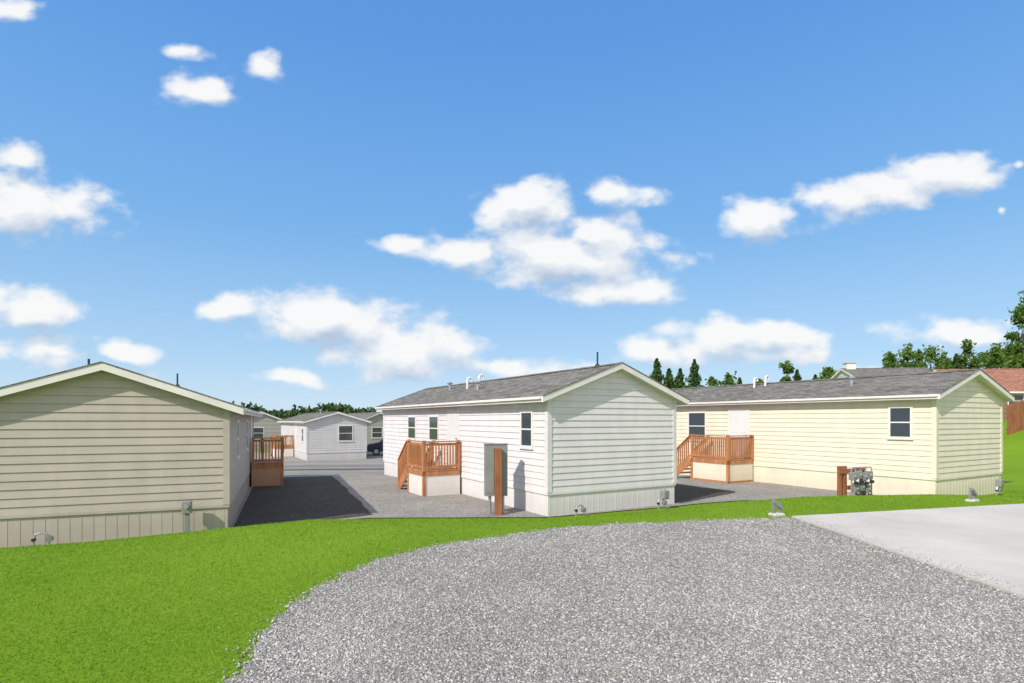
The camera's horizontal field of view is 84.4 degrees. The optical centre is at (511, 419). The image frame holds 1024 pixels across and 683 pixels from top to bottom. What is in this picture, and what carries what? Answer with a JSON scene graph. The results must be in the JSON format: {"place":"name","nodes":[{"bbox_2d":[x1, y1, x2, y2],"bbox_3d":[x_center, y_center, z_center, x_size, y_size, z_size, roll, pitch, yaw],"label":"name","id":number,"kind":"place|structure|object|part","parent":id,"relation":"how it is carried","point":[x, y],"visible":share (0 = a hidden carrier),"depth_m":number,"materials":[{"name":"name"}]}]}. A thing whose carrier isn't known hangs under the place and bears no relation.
{"place":"outdoors","nodes":[
{"label":"outdoors","id":0,"kind":"place"},
{"bbox_2d":[234,476,371,526],"bbox_3d":[-7.092,2.487,19.046,3.234,0.046,12.548,0,0,-22],"label":"parking pad","id":1,"kind":"object","parent":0,"point":[292,499],"visible":0.91,"depth_m":16.88,"materials":[{"name":"asphalt"}]},
{"bbox_2d":[284,465,383,469],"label":"street","id":2,"kind":"structure","parent":0,"point":[302,467],"depth_m":33.52,"materials":[{"name":"grey asphalt"}]},
{"bbox_2d":[0,420,1023,682],"bbox_3d":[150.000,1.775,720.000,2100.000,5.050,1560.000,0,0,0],"label":"ground","id":3,"kind":"structure","parent":0,"point":[1012,474],"depth_m":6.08,"materials":[{"name":"green plant"}]},
{"bbox_2d":[31,532,53,545],"bbox_3d":[-8.945,2.366,10.876,0.494,0.452,0.105,0,0,-28],"label":"gas riser","id":4,"kind":"object","parent":3,"relation":"on","point":[49,538],"visible":0.78,"depth_m":10.84,"materials":[{"name":"grey metal"}]},
{"bbox_2d":[0,359,262,546],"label":"manufactured house","id":5,"kind":"structure","parent":3,"relation":"on","point":[100,450],"depth_m":11.68,"materials":[{"name":"beige plastic"}]},
{"bbox_2d":[236,420,239,459],"bbox_3d":[-7.211,0.515,14.874,0.070,1.030,0.740,0,0,-22],"label":"window","id":6,"kind":"structure","parent":5,"relation":"in","point":[237,421],"depth_m":14.57,"materials":[{"name":"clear glass"}]},
{"bbox_2d":[246,420,248,450],"bbox_3d":[-8.873,0.515,18.948,0.070,1.030,0.940,0,0,-22],"label":"window","id":7,"kind":"structure","parent":5,"relation":"in","point":[247,449],"depth_m":18.68,"materials":[{"name":"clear glass"}]},
{"bbox_2d":[250,416,253,461],"bbox_3d":[-9.973,0.665,21.659,0.090,1.830,1.010,0,0,-22],"label":"door","id":8,"kind":"structure","parent":5,"relation":"in","point":[251,436],"depth_m":21.50,"materials":[{"name":"paint"}]},
{"bbox_2d":[182,500,191,531],"bbox_3d":[-6.888,2.209,11.967,0.180,0.980,0.190,0,0,-20],"label":"power pedestal","id":9,"kind":"object","parent":3,"relation":"on","point":[186,508],"visible":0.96,"depth_m":11.95,"materials":[{"name":"grey metal"}]},
{"bbox_2d":[252,436,283,486],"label":"wooden deck","id":10,"kind":"structure","parent":3,"relation":"on","point":[267,472],"depth_m":21.08,"materials":[{"name":"brown wood"}]},
{"bbox_2d":[254,411,281,450],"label":"manufactured house","id":11,"kind":"structure","parent":3,"relation":"on","point":[266,425],"depth_m":57.31,"materials":[{"name":"beige"}]},
{"bbox_2d":[254,427,263,437],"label":"window","id":12,"kind":"structure","parent":11,"relation":"in","point":[258,431],"depth_m":56.99,"materials":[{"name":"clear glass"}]},
{"bbox_2d":[270,435,293,456],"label":"wooden deck","id":13,"kind":"structure","parent":3,"relation":"on","point":[288,450],"depth_m":46.98,"materials":[{"name":"brown wood"}]},
{"bbox_2d":[232,401,382,418],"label":"distant wood","id":14,"kind":"object","parent":3,"relation":"on","point":[328,407],"visible":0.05,"depth_m":307.97,"materials":[{"name":"green plant"}]},
{"bbox_2d":[277,409,371,460],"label":"manufactured house","id":15,"kind":"structure","parent":3,"relation":"on","point":[334,435],"depth_m":43.70,"materials":[{"name":"grey"}]},
{"bbox_2d":[295,423,296,447],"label":"door","id":16,"kind":"structure","parent":15,"relation":"in","point":[295,423],"depth_m":46.35,"materials":[{"name":"paint"}]},
{"bbox_2d":[301,428,303,442],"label":"window","id":17,"kind":"structure","parent":15,"relation":"in","point":[302,429],"depth_m":43.83,"materials":[{"name":"clear glass"}]},
{"bbox_2d":[338,425,353,441],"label":"window","id":18,"kind":"structure","parent":15,"relation":"in","point":[345,432],"depth_m":43.80,"materials":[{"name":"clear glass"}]},
{"bbox_2d":[348,412,382,443],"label":"manufactured house","id":19,"kind":"structure","parent":3,"relation":"on","point":[374,430],"depth_m":61.00,"materials":[{"name":"beige"}]},
{"bbox_2d":[372,427,382,437],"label":"window","id":20,"kind":"structure","parent":19,"relation":"in","point":[377,432],"depth_m":61.06,"materials":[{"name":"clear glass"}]},
{"bbox_2d":[397,439,459,496],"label":"wooden deck","id":21,"kind":"structure","parent":3,"relation":"on","point":[424,476],"depth_m":18.71,"materials":[{"name":"brown wood"}]},
{"bbox_2d":[0,452,880,547],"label":"gravel yard","id":22,"kind":"structure","parent":3,"relation":"on","point":[377,493],"depth_m":18.77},
{"bbox_2d":[367,438,382,454],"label":"parked car","id":23,"kind":"object","parent":22,"relation":"on","point":[375,448],"visible":0.34,"depth_m":48.77,"materials":[{"name":"blue paint"}]},
{"bbox_2d":[483,443,507,514],"bbox_3d":[-0.418,1.710,14.878,0.640,2.180,0.450,0,0,-8],"label":"electrical cabinet","id":24,"kind":"object","parent":22,"relation":"on","point":[496,470],"visible":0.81,"depth_m":14.81,"materials":[{"name":"brown wood"}]},
{"bbox_3d":[-0.571,1.320,14.815,0.200,1.200,0.012,0,0,-8],"label":"cabinet door","id":25,"kind":"part","parent":24,"relation":"part of","materials":[{"name":"grey metal"}]},
{"bbox_3d":[-0.205,1.320,14.867,0.140,1.200,0.012,0,0,-8],"label":"cabinet door","id":26,"kind":"part","parent":24,"relation":"part of","materials":[{"name":"grey metal"}]},
{"bbox_2d":[375,352,689,517],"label":"manufactured house","id":27,"kind":"structure","parent":3,"relation":"on","point":[597,437],"depth_m":15.87,"materials":[{"name":"white plastic"}]},
{"bbox_2d":[407,416,416,439],"bbox_3d":[-4.098,0.325,23.071,0.070,1.010,0.990,0,0,-30],"label":"window","id":28,"kind":"structure","parent":27,"relation":"in","point":[412,424],"depth_m":23.02,"materials":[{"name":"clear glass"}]},
{"bbox_2d":[428,415,438,442],"bbox_3d":[-2.923,0.325,21.036,0.070,1.010,0.990,0,0,-30],"label":"window","id":29,"kind":"structure","parent":27,"relation":"in","point":[433,419],"depth_m":20.99,"materials":[{"name":"clear glass"}]},
{"bbox_2d":[447,410,459,464],"bbox_3d":[-2.056,0.615,19.516,0.090,1.930,1.010,0,0,-30],"label":"door","id":30,"kind":"structure","parent":27,"relation":"in","point":[453,416],"depth_m":19.55,"materials":[{"name":"paint"}]},
{"bbox_2d":[518,410,533,449],"bbox_3d":[0.385,0.265,15.307,0.070,1.050,0.700,0,0,-30],"label":"window","id":31,"kind":"structure","parent":27,"relation":"in","point":[526,416],"depth_m":15.31,"materials":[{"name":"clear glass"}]},
{"bbox_2d":[574,504,588,516],"bbox_3d":[1.800,2.362,14.383,0.494,0.452,0.105,0,0,-36],"label":"gas riser","id":32,"kind":"object","parent":3,"relation":"on","point":[583,509],"visible":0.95,"depth_m":14.35,"materials":[{"name":"grey metal"}]},
{"bbox_2d":[209,516,1023,682],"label":"gravel pad","id":33,"kind":"object","parent":3,"relation":"on","point":[833,630],"visible":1,"depth_m":5.16,"materials":[{"name":"grey gravel"}]},
{"bbox_2d":[649,358,670,387],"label":"pine tree","id":34,"kind":"object","parent":3,"relation":"on","point":[657,375],"visible":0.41,"depth_m":74.72,"materials":[{"name":"green plant"}]},
{"bbox_2d":[657,486,668,509],"bbox_3d":[4.197,2.213,15.639,0.490,0.760,0.180,0,0,-30],"label":"gas riser","id":35,"kind":"object","parent":3,"relation":"on","point":[664,494],"visible":0.98,"depth_m":15.59,"materials":[{"name":"grey metal"}]},
{"bbox_2d":[663,368,676,388],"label":"pine tree","id":36,"kind":"object","parent":3,"relation":"on","point":[668,381],"visible":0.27,"depth_m":73.71,"materials":[{"name":"green plant"}]},
{"bbox_2d":[674,368,685,387],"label":"pine tree","id":37,"kind":"object","parent":3,"relation":"on","point":[680,382],"visible":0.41,"depth_m":81.69,"materials":[{"name":"green plant"}]},
{"bbox_2d":[682,359,704,387],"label":"pine tree","id":38,"kind":"object","parent":3,"relation":"on","point":[695,377],"visible":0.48,"depth_m":77.66,"materials":[{"name":"green plant"}]},
{"bbox_2d":[704,375,717,385],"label":"tree","id":39,"kind":"object","parent":3,"relation":"on","point":[712,381],"visible":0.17,"depth_m":97.64,"materials":[{"name":"green plant"}]},
{"bbox_2d":[677,434,752,483],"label":"wooden deck","id":40,"kind":"structure","parent":3,"relation":"on","point":[705,461],"depth_m":22.64,"materials":[{"name":"brown wood"}]},
{"bbox_2d":[717,371,737,385],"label":"tree","id":41,"kind":"object","parent":3,"relation":"on","point":[729,380],"visible":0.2,"depth_m":89.65,"materials":[{"name":"green plant"}]},
{"bbox_2d":[768,499,785,516],"bbox_3d":[4.853,1.625,10.351,0.247,0.350,0.180,0,0,-17],"label":"ground anchor","id":42,"kind":"object","parent":3,"relation":"on","point":[774,502],"visible":0.92,"depth_m":10.31,"materials":[{"name":"metal"}]},
{"bbox_2d":[778,360,794,381],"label":"tree","id":43,"kind":"object","parent":3,"relation":"on","point":[786,367],"visible":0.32,"depth_m":84.67,"materials":[{"name":"green plant"}]},
{"bbox_2d":[792,369,801,380],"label":"pine tree","id":44,"kind":"object","parent":3,"relation":"on","point":[796,376],"visible":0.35,"depth_m":83.83,"materials":[{"name":"green plant"}]},
{"bbox_2d":[814,366,837,378],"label":"tree","id":45,"kind":"object","parent":3,"relation":"on","point":[828,372],"visible":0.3,"depth_m":91.47,"materials":[{"name":"green plant"}]},
{"bbox_2d":[672,369,1014,494],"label":"manufactured house","id":46,"kind":"structure","parent":3,"relation":"on","point":[937,432],"depth_m":19.22,"materials":[{"name":"beige"}]},
{"bbox_2d":[688,411,706,440],"bbox_3d":[8.274,0.285,25.299,0.070,1.330,1.100,0,0,-29],"label":"window","id":47,"kind":"structure","parent":46,"relation":"in","point":[697,422],"depth_m":25.28,"materials":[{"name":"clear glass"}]},
{"bbox_2d":[728,409,749,457],"bbox_3d":[9.391,0.555,23.361,0.040,2.030,1.040,0,0,-29],"label":"door","id":48,"kind":"structure","parent":46,"relation":"in","point":[738,419],"depth_m":23.33,"materials":[{"name":"paint"}]},
{"bbox_2d":[887,406,913,439],"bbox_3d":[12.387,0.090,18.034,0.070,1.080,0.760,0,0,-29],"label":"window","id":49,"kind":"structure","parent":46,"relation":"in","point":[900,418],"depth_m":18.03,"materials":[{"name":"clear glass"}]},
{"bbox_2d":[837,466,874,495],"bbox_3d":[10.603,2.107,17.347,1.172,1.380,0.439,0,0,-18],"label":"gas meter rack","id":50,"kind":"object","parent":3,"relation":"on","point":[861,486],"visible":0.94,"depth_m":17.32,"materials":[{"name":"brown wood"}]},
{"bbox_2d":[831,362,931,377],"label":"house","id":51,"kind":"structure","parent":3,"relation":"on","point":[848,369],"depth_m":53.11,"materials":[{"name":"grey"}]},
{"bbox_2d":[881,351,900,367],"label":"tree","id":52,"kind":"object","parent":3,"relation":"on","point":[890,359],"visible":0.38,"depth_m":95.44,"materials":[{"name":"green plant"}]},
{"bbox_2d":[896,343,927,367],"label":"tree","id":53,"kind":"object","parent":3,"relation":"on","point":[907,354],"visible":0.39,"depth_m":97.36,"materials":[{"name":"green plant"}]},
{"bbox_2d":[912,350,927,367],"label":"pine tree","id":54,"kind":"object","parent":3,"relation":"on","point":[919,359],"visible":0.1,"depth_m":98.67,"materials":[{"name":"green plant"}]},
{"bbox_2d":[915,344,954,370],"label":"tree","id":55,"kind":"object","parent":3,"relation":"on","point":[929,353],"visible":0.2,"depth_m":91.39,"materials":[{"name":"green plant"}]},
{"bbox_2d":[933,351,951,368],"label":"tree","id":56,"kind":"object","parent":3,"relation":"on","point":[944,357],"visible":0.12,"depth_m":99.78,"materials":[{"name":"green plant"}]},
{"bbox_2d":[946,353,964,368],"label":"pine tree","id":57,"kind":"object","parent":3,"relation":"on","point":[956,363],"visible":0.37,"depth_m":96.74,"materials":[{"name":"green plant"}]},
{"bbox_2d":[952,338,984,368],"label":"tree","id":58,"kind":"object","parent":3,"relation":"on","point":[967,348],"visible":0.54,"depth_m":96.50,"materials":[{"name":"green plant"}]},
{"bbox_2d":[965,488,979,501],"bbox_3d":[9.903,1.625,12.152,0.247,0.350,0.180,0,0,-29],"label":"ground anchor","id":59,"kind":"object","parent":3,"relation":"on","point":[972,494],"visible":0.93,"depth_m":12.11,"materials":[{"name":"metal"}]},
{"bbox_2d":[932,368,1023,419],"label":"house","id":60,"kind":"structure","parent":3,"relation":"on","point":[1011,381],"depth_m":47.59,"materials":[{"name":"brown"}]},
{"bbox_2d":[1008,394,1023,404],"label":"window","id":61,"kind":"structure","parent":60,"relation":"in","point":[1018,397],"depth_m":45.91,"materials":[{"name":"white glass"}]},
{"bbox_2d":[976,351,999,368],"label":"tree","id":62,"kind":"object","parent":3,"relation":"on","point":[987,365],"visible":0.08,"depth_m":101.69,"materials":[{"name":"green plant"}]},
{"bbox_2d":[982,342,1005,368],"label":"tree","id":63,"kind":"object","parent":3,"relation":"on","point":[995,359],"visible":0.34,"depth_m":89.66,"materials":[{"name":"green plant"}]},
{"bbox_2d":[995,476,1003,495],"bbox_3d":[15.897,2.202,18.439,0.490,0.760,0.180,0,0,-30],"label":"gas riser","id":64,"kind":"object","parent":3,"relation":"on","point":[999,482],"visible":0.98,"depth_m":18.40,"materials":[{"name":"grey metal"}]},
{"bbox_2d":[999,291,1023,368],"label":"tree","id":65,"kind":"object","parent":3,"relation":"on","point":[1014,356],"visible":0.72,"depth_m":60.37,"materials":[{"name":"green plant"}]},
{"bbox_2d":[1006,400,1023,434],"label":"wooden fence","id":66,"kind":"object","parent":3,"relation":"on","point":[1015,417],"visible":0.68,"depth_m":30.10,"materials":[{"name":"brown wood"}]},
{"bbox_2d":[0,0,1023,411],"label":"sky","id":67,"kind":"structure","parent":0,"point":[276,205],"materials":[{"name":"blue"}]},
{"bbox_2d":[674,484,733,502],"bbox_3d":[3.491,2.555,23.084,3.664,0.181,12.496,0,0,-30],"label":"parking pad","id":68,"kind":"object","parent":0,"point":[684,493],"visible":0.1,"depth_m":19.20,"materials":[{"name":"asphalt"}]},
{"bbox_2d":[792,504,1023,597],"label":"concrete pavement","id":69,"kind":"structure","parent":0,"point":[987,540],"depth_m":8.39,"materials":[{"name":"grey concrete"}]}
]}

